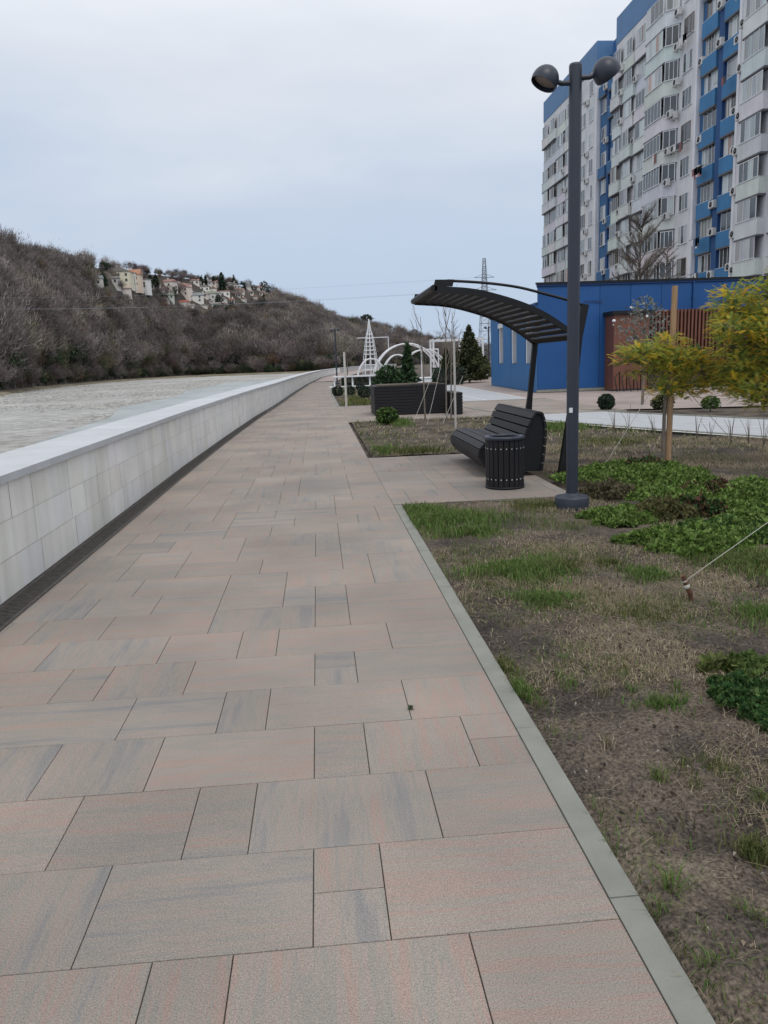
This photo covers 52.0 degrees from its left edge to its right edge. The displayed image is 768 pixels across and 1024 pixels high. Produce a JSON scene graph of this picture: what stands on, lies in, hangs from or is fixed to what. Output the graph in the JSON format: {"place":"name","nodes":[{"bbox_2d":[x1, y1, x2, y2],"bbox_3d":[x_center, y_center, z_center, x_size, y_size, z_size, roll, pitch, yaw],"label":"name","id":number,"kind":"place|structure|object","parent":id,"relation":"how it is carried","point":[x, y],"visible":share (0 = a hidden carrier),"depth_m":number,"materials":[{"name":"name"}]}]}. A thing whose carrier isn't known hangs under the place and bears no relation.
{"place":"outdoors","nodes":[
{"label":"outdoors","id":0,"kind":"place"},
{"bbox_2d":[0,373,299,453],"bbox_3d":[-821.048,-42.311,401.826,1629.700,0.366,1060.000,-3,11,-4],"label":"riverbed","id":1,"kind":"structure","parent":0,"point":[23,432],"depth_m":79.41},
{"bbox_2d":[0,379,238,446],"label":"river stones","id":2,"kind":"object","parent":1,"relation":"on","point":[104,395],"visible":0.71,"depth_m":121.17,"materials":[{"name":"stone"}]},
{"bbox_2d":[32,379,275,444],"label":"water","id":3,"kind":"structure","parent":0,"point":[120,413],"depth_m":84.12,"materials":[{"name":"liquid"}]},
{"bbox_2d":[0,371,310,395],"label":"river bank","id":4,"kind":"structure","parent":0,"point":[9,391],"depth_m":307.73,"materials":[{"name":"stone"}]},
{"bbox_2d":[0,268,450,389],"bbox_3d":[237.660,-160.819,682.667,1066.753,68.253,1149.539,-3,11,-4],"label":"hillside","id":5,"kind":"structure","parent":0,"point":[196,289],"depth_m":432.88,"materials":[{"name":"plant"}]},
{"bbox_2d":[111,265,134,291],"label":"hill house","id":6,"kind":"structure","parent":5,"relation":"on","point":[126,276],"depth_m":395.30,"materials":[{"name":"paint"}]},
{"bbox_2d":[0,223,490,389],"bbox_3d":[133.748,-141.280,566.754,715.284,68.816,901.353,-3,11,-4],"label":"woodland","id":7,"kind":"object","parent":5,"relation":"on","point":[51,328],"visible":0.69,"depth_m":370.99,"materials":[{"name":"brown plant"}]},
{"bbox_2d":[0,0,631,344],"label":"sky","id":8,"kind":"structure","parent":0,"point":[304,145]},
{"bbox_2d":[0,382,675,1023],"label":"path","id":9,"kind":"structure","parent":0,"point":[160,650],"depth_m":2.78,"materials":[{"name":"stone"}]},
{"bbox_2d":[0,374,334,630],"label":"drain grating","id":10,"kind":"object","parent":9,"relation":"on","point":[21,602],"visible":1,"depth_m":6.77,"materials":[{"name":"metal"}]},
{"bbox_2d":[370,382,445,414],"bbox_3d":[0.667,-3.258,22.520,2.000,0.820,1.600,-3,11,-4],"label":"box planter","id":11,"kind":"object","parent":9,"relation":"on","point":[404,398],"visible":0.78,"depth_m":21.75,"materials":[{"name":"black wood"}]},
{"bbox_2d":[447,390,462,413],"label":"timber block","id":12,"kind":"structure","parent":9,"relation":"on","point":[459,402],"depth_m":21.09,"materials":[{"name":"black wood"}]},
{"bbox_2d":[450,403,546,470],"bbox_3d":[1.489,-1.035,10.653,0.861,0.738,2.060,-3,11,-4],"label":"bench","id":13,"kind":"object","parent":9,"relation":"on","point":[530,425],"visible":0.78,"depth_m":10.01,"materials":[{"name":"black wood"}]},
{"bbox_2d":[484,434,524,489],"bbox_3d":[1.372,-0.574,8.943,0.456,0.588,0.456,-3,11,-4],"label":"litter bin","id":14,"kind":"object","parent":9,"relation":"on","point":[504,457],"visible":1,"depth_m":8.77,"materials":[{"name":"black metal"}]},
{"bbox_2d":[596,393,615,409],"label":"clipped ball shrub","id":15,"kind":"object","parent":9,"relation":"on","point":[605,401],"visible":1,"depth_m":20.77,"materials":[{"name":"green plant"}]},
{"bbox_2d":[224,381,559,1023],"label":"path bedding","id":16,"kind":"object","parent":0,"point":[367,757],"visible":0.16,"depth_m":2.70,"materials":[{"name":"concrete"}]},
{"bbox_2d":[321,364,767,594],"bbox_3d":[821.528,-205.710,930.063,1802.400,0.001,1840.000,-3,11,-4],"label":"ground","id":17,"kind":"structure","parent":0,"point":[724,411],"depth_m":13.14,"materials":[{"name":"soil"}]},
{"bbox_2d":[0,364,395,604],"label":"parapet wall","id":18,"kind":"structure","parent":17,"relation":"on","point":[61,497],"depth_m":7.45,"materials":[{"name":"white stone"}]},
{"bbox_2d":[369,364,399,394],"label":"shrub","id":19,"kind":"object","parent":17,"relation":"on","point":[382,376],"visible":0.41,"depth_m":25.57,"materials":[{"name":"green plant"}]},
{"bbox_2d":[352,418,460,457],"bbox_3d":[0.584,-1.643,16.343,2.203,0.045,7.880,-3,11,-4],"label":"soil bed","id":20,"kind":"object","parent":17,"relation":"on","point":[431,424],"visible":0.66,"depth_m":15.99,"materials":[{"name":"soil"}]},
{"bbox_2d":[375,407,398,423],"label":"shrub","id":21,"kind":"object","parent":20,"relation":"on","point":[383,414],"visible":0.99,"depth_m":18.74,"materials":[{"name":"green plant"}]},
{"bbox_2d":[409,305,425,420],"bbox_3d":[0.827,-3.651,19.200,0.423,2.942,0.370,-3,11,-4],"label":"young bare tree","id":22,"kind":"object","parent":20,"relation":"on","point":[421,356],"visible":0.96,"depth_m":19.20,"materials":[{"name":"brown plant"}]},
{"bbox_2d":[453,341,456,427],"bbox_3d":[1.526,-2.724,16.976,0.052,1.900,0.049,-3,11,-4],"label":"support stake","id":23,"kind":"object","parent":20,"relation":"on","point":[454,379],"visible":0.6,"depth_m":16.95,"materials":[{"name":"wood"}]},
{"bbox_2d":[396,342,422,382],"bbox_3d":[0.737,-3.868,24.030,1.104,2.669,1.114,-3,11,-4],"label":"pine tree","id":24,"kind":"object","parent":17,"relation":"on","point":[406,374],"visible":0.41,"depth_m":23.84,"materials":[{"name":"green plant"}]},
{"bbox_2d":[435,284,457,422],"bbox_3d":[1.545,-3.752,18.715,0.563,3.267,0.523,3,12,27],"label":"young bare tree","id":25,"kind":"object","parent":17,"relation":"on","point":[446,365],"visible":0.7,"depth_m":18.77,"materials":[{"name":"brown plant"}]},
{"bbox_2d":[431,366,464,384],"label":"clipped hedge","id":26,"kind":"object","parent":17,"relation":"on","point":[460,372],"visible":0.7,"depth_m":46.88,"materials":[{"name":"green plant"}]},
{"bbox_2d":[442,309,463,419],"bbox_3d":[1.765,-3.808,19.850,0.485,2.940,0.538,2,11,18],"label":"young bare tree","id":27,"kind":"object","parent":17,"relation":"on","point":[451,373],"visible":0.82,"depth_m":19.90,"materials":[{"name":"brown plant"}]},
{"bbox_2d":[448,324,490,382],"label":"thuja tree","id":28,"kind":"object","parent":17,"relation":"on","point":[471,361],"visible":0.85,"depth_m":49.25,"materials":[{"name":"green plant"}]},
{"bbox_2d":[474,258,496,364],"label":"lattice mast","id":29,"kind":"object","parent":17,"relation":"on","point":[486,285],"visible":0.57,"depth_m":147.18,"materials":[{"name":"metal"}]},
{"bbox_2d":[411,279,588,472],"bbox_3d":[1.437,-1.746,10.373,1.885,2.391,2.100,-3,11,-4],"label":"shade canopy","id":30,"kind":"object","parent":17,"relation":"on","point":[502,309],"visible":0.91,"depth_m":9.81,"materials":[{"name":"black metal"}]},
{"bbox_2d":[330,381,715,1023],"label":"kerb","id":31,"kind":"structure","parent":17,"relation":"on","point":[684,1004],"depth_m":2.40,"materials":[{"name":"concrete"}]},
{"bbox_2d":[338,390,767,1023],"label":"green grass","id":32,"kind":"structure","parent":17,"relation":"on","point":[520,568],"depth_m":5.17,"materials":[{"name":"plant"}]},
{"bbox_2d":[403,497,767,601],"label":"soil bed","id":33,"kind":"object","parent":17,"relation":"on","point":[606,533],"visible":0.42,"depth_m":6.23,"materials":[{"name":"soil"}]},
{"bbox_2d":[531,56,620,510],"bbox_3d":[1.767,-2.025,7.347,0.776,4.045,0.326,-3,11,-4],"label":"street lamp","id":34,"kind":"object","parent":33,"relation":"on","point":[545,78],"visible":1,"depth_m":7.21,"materials":[{"name":"metal"}]},
{"bbox_2d":[578,476,635,500],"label":"ground cover plant","id":35,"kind":"object","parent":33,"relation":"on","point":[612,488],"visible":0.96,"depth_m":8.05,"materials":[{"name":"green plant"}]},
{"bbox_2d":[574,502,677,527],"bbox_3d":[2.160,-0.015,7.033,0.809,0.178,0.670,-8,12,-28],"label":"ground cover plant","id":36,"kind":"object","parent":33,"relation":"on","point":[621,514],"visible":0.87,"depth_m":6.84,"materials":[{"name":"green plant"}]},
{"bbox_2d":[635,494,701,521],"bbox_3d":[2.447,-0.063,7.053,0.663,0.239,0.511,-3,11,-4],"label":"ground cover plant","id":37,"kind":"object","parent":33,"relation":"on","point":[663,508],"visible":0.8,"depth_m":6.90,"materials":[{"name":"green plant"}]},
{"bbox_2d":[609,520,767,556],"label":"ground cover plant","id":38,"kind":"object","parent":33,"relation":"on","point":[690,538],"visible":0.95,"depth_m":5.87,"materials":[{"name":"green plant"}]},
{"bbox_2d":[667,491,729,517],"bbox_3d":[2.781,-0.083,7.111,0.617,0.235,0.479,-3,11,-4],"label":"ground cover plant","id":39,"kind":"object","parent":33,"relation":"on","point":[695,501],"visible":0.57,"depth_m":7.00,"materials":[{"name":"green plant"}]},
{"bbox_2d":[675,514,767,544],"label":"ground cover plant","id":40,"kind":"object","parent":33,"relation":"on","point":[731,520],"visible":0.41,"depth_m":6.17,"materials":[{"name":"green plant"}]},
{"bbox_2d":[703,493,756,514],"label":"ground cover plant","id":41,"kind":"object","parent":33,"relation":"on","point":[732,501],"visible":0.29,"depth_m":7.06,"materials":[{"name":"green plant"}]},
{"bbox_2d":[464,407,767,440],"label":"path kerb","id":42,"kind":"structure","parent":17,"relation":"on","point":[684,431],"depth_m":15.81,"materials":[{"name":"concrete"}]},
{"bbox_2d":[600,199,675,279],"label":"bare tree","id":43,"kind":"object","parent":17,"relation":"on","point":[641,242],"visible":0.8,"depth_m":48.89,"materials":[{"name":"grey plant"}]},
{"bbox_2d":[542,0,767,281],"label":"apartment block","id":44,"kind":"structure","parent":17,"relation":"on","point":[675,115],"depth_m":67.92,"materials":[{"name":"paint"}]},
{"bbox_2d":[542,36,632,281],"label":"windows","id":45,"kind":"structure","parent":44,"relation":"in","point":[622,141],"depth_m":88.99,"materials":[{"name":"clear glass"}]},
{"bbox_2d":[641,232,657,254],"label":"window","id":46,"kind":"structure","parent":44,"relation":"in","point":[651,247],"depth_m":71.79,"materials":[{"name":"grey glass"}]},
{"bbox_2d":[642,166,659,192],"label":"window","id":47,"kind":"structure","parent":44,"relation":"in","point":[650,180],"depth_m":71.22,"materials":[{"name":"grey glass"}]},
{"bbox_2d":[643,134,659,160],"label":"window","id":48,"kind":"structure","parent":44,"relation":"in","point":[652,147],"depth_m":70.64,"materials":[{"name":"grey glass"}]},
{"bbox_2d":[643,99,660,129],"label":"window","id":49,"kind":"structure","parent":44,"relation":"in","point":[652,114],"depth_m":70.18,"materials":[{"name":"grey glass"}]},
{"bbox_2d":[644,66,661,96],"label":"window","id":50,"kind":"structure","parent":44,"relation":"in","point":[654,80],"depth_m":69.67,"materials":[{"name":"white glass"}]},
{"bbox_2d":[645,31,662,63],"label":"window","id":51,"kind":"structure","parent":44,"relation":"in","point":[652,49],"depth_m":69.12,"materials":[{"name":"white glass"}]},
{"bbox_2d":[646,0,663,30],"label":"window","id":52,"kind":"structure","parent":44,"relation":"in","point":[656,11],"depth_m":68.68,"materials":[{"name":"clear glass"}]},
{"bbox_2d":[661,196,673,215],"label":"window","id":53,"kind":"structure","parent":44,"relation":"in","point":[667,205],"depth_m":69.29,"materials":[{"name":"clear glass"}]},
{"bbox_2d":[661,163,675,183],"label":"window","id":54,"kind":"structure","parent":44,"relation":"in","point":[668,171],"depth_m":68.76,"materials":[{"name":"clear glass"}]},
{"bbox_2d":[661,129,675,149],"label":"window","id":55,"kind":"structure","parent":44,"relation":"in","point":[669,137],"depth_m":68.31,"materials":[{"name":"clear glass"}]},
{"bbox_2d":[663,94,676,115],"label":"window","id":56,"kind":"structure","parent":44,"relation":"in","point":[670,102],"depth_m":67.76,"materials":[{"name":"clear glass"}]},
{"bbox_2d":[663,59,678,81],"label":"window","id":57,"kind":"structure","parent":44,"relation":"in","point":[671,68],"depth_m":67.29,"materials":[{"name":"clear glass"}]},
{"bbox_2d":[664,23,679,46],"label":"window","id":58,"kind":"structure","parent":44,"relation":"in","point":[672,33],"depth_m":66.78,"materials":[{"name":"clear glass"}]},
{"bbox_2d":[680,84,691,110],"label":"window","id":59,"kind":"structure","parent":44,"relation":"in","point":[686,93],"depth_m":65.81,"materials":[{"name":"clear glass"}]},
{"bbox_2d":[682,47,692,75],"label":"window","id":60,"kind":"structure","parent":44,"relation":"in","point":[688,56],"depth_m":65.31,"materials":[{"name":"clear glass"}]},
{"bbox_2d":[684,11,694,39],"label":"window","id":61,"kind":"structure","parent":44,"relation":"in","point":[689,21],"depth_m":64.76,"materials":[{"name":"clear glass"}]},
{"bbox_2d":[698,253,710,271],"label":"window","id":62,"kind":"structure","parent":44,"relation":"in","point":[704,260],"depth_m":65.02,"materials":[{"name":"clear glass"}]},
{"bbox_2d":[699,217,711,237],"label":"window","id":63,"kind":"structure","parent":44,"relation":"in","point":[705,224],"depth_m":64.64,"materials":[{"name":"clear glass"}]},
{"bbox_2d":[700,180,713,202],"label":"window","id":64,"kind":"structure","parent":44,"relation":"in","point":[706,189],"depth_m":64.00,"materials":[{"name":"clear glass"}]},
{"bbox_2d":[702,144,714,166],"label":"window","id":65,"kind":"structure","parent":44,"relation":"in","point":[708,154],"depth_m":63.43,"materials":[{"name":"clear glass"}]},
{"bbox_2d":[703,106,716,130],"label":"window","id":66,"kind":"structure","parent":44,"relation":"in","point":[709,118],"depth_m":62.98,"materials":[{"name":"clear glass"}]},
{"bbox_2d":[704,68,717,94],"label":"window","id":67,"kind":"structure","parent":44,"relation":"in","point":[712,78],"depth_m":62.44,"materials":[{"name":"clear glass"}]},
{"bbox_2d":[706,29,719,56],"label":"window","id":68,"kind":"structure","parent":44,"relation":"in","point":[711,41],"depth_m":62.04,"materials":[{"name":"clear glass"}]},
{"bbox_2d":[733,236,754,262],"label":"window","id":69,"kind":"structure","parent":44,"relation":"in","point":[744,249],"depth_m":57.29,"materials":[{"name":"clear glass"}]},
{"bbox_2d":[735,196,756,224],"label":"window","id":70,"kind":"structure","parent":44,"relation":"in","point":[746,209],"depth_m":56.81,"materials":[{"name":"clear glass"}]},
{"bbox_2d":[737,155,758,184],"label":"window","id":71,"kind":"structure","parent":44,"relation":"in","point":[748,170],"depth_m":56.29,"materials":[{"name":"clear glass"}]},
{"bbox_2d":[738,112,760,144],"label":"window","id":72,"kind":"structure","parent":44,"relation":"in","point":[750,128],"depth_m":55.80,"materials":[{"name":"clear glass"}]},
{"bbox_2d":[740,70,762,104],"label":"window","id":73,"kind":"structure","parent":44,"relation":"in","point":[751,87],"depth_m":55.28,"materials":[{"name":"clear glass"}]},
{"bbox_2d":[742,24,765,62],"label":"window","id":74,"kind":"structure","parent":44,"relation":"in","point":[755,42],"depth_m":54.74,"materials":[{"name":"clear glass"}]},
{"bbox_2d":[744,0,766,20],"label":"window","id":75,"kind":"structure","parent":44,"relation":"in","point":[752,6],"depth_m":54.74,"materials":[{"name":"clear glass"}]},
{"bbox_2d":[652,239,685,278],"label":"bare tree","id":76,"kind":"object","parent":17,"relation":"on","point":[667,255],"visible":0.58,"depth_m":49.52,"materials":[{"name":"grey plant"}]},
{"bbox_2d":[665,286,677,460],"bbox_3d":[3.823,-1.797,10.475,0.098,2.341,0.076,-3,11,-4],"label":"wooden stake","id":77,"kind":"object","parent":17,"relation":"on","point":[670,399],"visible":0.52,"depth_m":10.49,"materials":[{"name":"wood"}]},
{"bbox_2d":[607,331,735,459],"bbox_3d":[3.817,-1.518,10.499,1.757,1.783,0.970,-3,11,-4],"label":"acacia tree","id":78,"kind":"object","parent":17,"relation":"on","point":[655,357],"visible":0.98,"depth_m":10.33,"materials":[{"name":"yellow plant"}]},
{"bbox_2d":[628,464,767,507],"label":"soil bed","id":79,"kind":"object","parent":17,"relation":"on","point":[732,470],"visible":0.16,"depth_m":9.53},
{"bbox_2d":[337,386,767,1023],"bbox_3d":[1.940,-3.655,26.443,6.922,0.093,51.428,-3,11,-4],"label":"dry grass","id":80,"kind":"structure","parent":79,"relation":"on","point":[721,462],"depth_m":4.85,"materials":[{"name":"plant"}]},
{"bbox_2d":[433,537,767,1023],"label":"dry twigs","id":81,"kind":"object","parent":80,"relation":"on","point":[640,691],"visible":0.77,"depth_m":3.74,"materials":[{"name":"plant"}]},
{"bbox_2d":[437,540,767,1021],"bbox_3d":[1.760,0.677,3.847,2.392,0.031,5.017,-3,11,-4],"label":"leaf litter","id":82,"kind":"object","parent":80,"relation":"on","point":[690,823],"visible":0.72,"depth_m":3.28,"materials":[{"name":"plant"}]},
{"bbox_2d":[646,760,673,783],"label":"grass tuft","id":83,"kind":"object","parent":80,"relation":"on","point":[659,775],"visible":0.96,"depth_m":2.73,"materials":[{"name":"plant"}]},
{"bbox_2d":[635,857,707,903],"bbox_3d":[0.793,1.001,2.168,0.173,0.098,0.203,-8,12,-27],"label":"grass tuft","id":84,"kind":"object","parent":80,"relation":"on","point":[671,879],"visible":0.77,"depth_m":2.15,"materials":[{"name":"plant"}]},
{"bbox_2d":[683,931,735,977],"bbox_3d":[0.767,1.073,1.872,0.147,0.069,0.116,8,15,43],"label":"grass tuft","id":85,"kind":"object","parent":80,"relation":"on","point":[712,961],"visible":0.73,"depth_m":1.88,"materials":[{"name":"plant"}]},
{"bbox_2d":[694,649,737,674],"bbox_3d":[1.535,0.688,3.646,0.233,0.115,0.175,-3,11,-4],"label":"weed patch","id":86,"kind":"object","parent":80,"relation":"on","point":[714,661],"visible":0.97,"depth_m":3.61,"materials":[{"name":"green plant"}]},
{"bbox_2d":[706,669,767,707],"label":"weed patch","id":87,"kind":"object","parent":80,"relation":"on","point":[723,685],"visible":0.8,"depth_m":3.34,"materials":[{"name":"green plant"}]},
{"bbox_2d":[716,685,767,733],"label":"weed patch","id":88,"kind":"object","parent":80,"relation":"on","point":[754,700],"visible":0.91,"depth_m":3.16,"materials":[{"name":"green plant"}]},
{"bbox_2d":[723,888,767,925],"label":"grass tuft","id":89,"kind":"object","parent":80,"relation":"on","point":[744,909],"visible":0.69,"depth_m":2.03,"materials":[{"name":"plant"}]},
{"bbox_2d":[724,648,767,677],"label":"weed patch","id":90,"kind":"object","parent":80,"relation":"on","point":[750,662],"visible":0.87,"depth_m":3.60,"materials":[{"name":"green plant"}]},
{"bbox_2d":[548,457,719,482],"bbox_3d":[2.975,-0.546,9.615,1.941,0.204,1.525,0,11,10],"label":"ground cover plant","id":91,"kind":"object","parent":79,"relation":"on","point":[614,469],"visible":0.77,"depth_m":9.28,"materials":[{"name":"green plant"}]},
{"bbox_2d":[620,454,667,469],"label":"ground cover plant","id":92,"kind":"object","parent":79,"relation":"on","point":[649,457],"visible":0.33,"depth_m":9.80,"materials":[{"name":"green plant"}]},
{"bbox_2d":[641,467,700,480],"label":"ground cover plant","id":93,"kind":"object","parent":79,"relation":"on","point":[658,474],"visible":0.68,"depth_m":8.93,"materials":[{"name":"green plant"}]},
{"bbox_2d":[624,475,746,501],"bbox_3d":[3.050,-0.259,8.037,1.285,0.217,1.177,-3,11,-4],"label":"ground cover plant","id":94,"kind":"object","parent":79,"relation":"on","point":[645,489],"visible":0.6,"depth_m":7.87,"materials":[{"name":"green plant"}]},
{"bbox_2d":[678,476,746,497],"bbox_3d":[3.268,-0.257,7.961,0.754,0.221,0.593,1,11,16],"label":"ground cover plant","id":95,"kind":"object","parent":79,"relation":"on","point":[718,482],"visible":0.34,"depth_m":7.85,"materials":[{"name":"green plant"}]},
{"bbox_2d":[682,474,767,507],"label":"ground cover plant","id":96,"kind":"object","parent":79,"relation":"on","point":[755,487],"visible":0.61,"depth_m":7.64,"materials":[{"name":"green plant"}]},
{"bbox_2d":[710,502,767,521],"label":"ground cover plant","id":97,"kind":"object","parent":79,"relation":"on","point":[751,512],"visible":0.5,"depth_m":6.53,"materials":[{"name":"green plant"}]},
{"bbox_2d":[700,395,721,411],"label":"shrub","id":98,"kind":"object","parent":17,"relation":"on","point":[715,402],"visible":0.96,"depth_m":19.47,"materials":[{"name":"green plant"}]},
{"bbox_2d":[699,266,767,415],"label":"acacia tree","id":99,"kind":"object","parent":17,"relation":"on","point":[748,327],"visible":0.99,"depth_m":9.77,"materials":[{"name":"yellow plant"}]},
{"bbox_2d":[428,374,766,408],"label":"square paving","id":100,"kind":"structure","parent":0,"point":[625,399],"depth_m":27.57,"materials":[{"name":"tile"}]},
{"bbox_2d":[341,375,380,385],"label":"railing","id":101,"kind":"object","parent":100,"relation":"on","point":[364,380],"visible":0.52,"depth_m":51.88,"materials":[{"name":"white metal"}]},
{"bbox_2d":[357,319,388,374],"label":"white spire","id":102,"kind":"structure","parent":100,"relation":"on","point":[369,346],"depth_m":60.58,"materials":[{"name":"metal"}]},
{"bbox_2d":[373,343,438,374],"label":"white arch","id":103,"kind":"structure","parent":100,"relation":"on","point":[386,351],"depth_m":58.50,"materials":[{"name":"metal"}]},
{"bbox_2d":[429,337,484,376],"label":"white pergola","id":104,"kind":"object","parent":100,"relation":"on","point":[456,339],"visible":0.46,"depth_m":61.45,"materials":[{"name":"metal"}]},
{"bbox_2d":[489,276,766,392],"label":"blue pavilion","id":105,"kind":"structure","parent":100,"relation":"on","point":[608,302],"depth_m":31.94,"materials":[{"name":"paint"}]},
{"bbox_2d":[607,371,662,391],"bbox_3d":[9.916,-5.109,30.671,2.300,0.768,0.550,-3,11,-4],"label":"bike rack","id":106,"kind":"object","parent":100,"relation":"on","point":[626,389],"visible":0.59,"depth_m":30.50,"materials":[{"name":"black metal"}]},
{"bbox_2d":[613,294,678,404],"bbox_3d":[7.436,-4.613,22.479,1.763,3.128,1.808,0,11,12],"label":"olive tree","id":107,"kind":"object","parent":100,"relation":"on","point":[639,309],"visible":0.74,"depth_m":22.25,"materials":[{"name":"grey plant"}]},
{"bbox_2d":[447,385,767,435],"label":"cycle path","id":108,"kind":"structure","parent":0,"point":[688,424],"depth_m":17.20,"materials":[{"name":"asphalt"}]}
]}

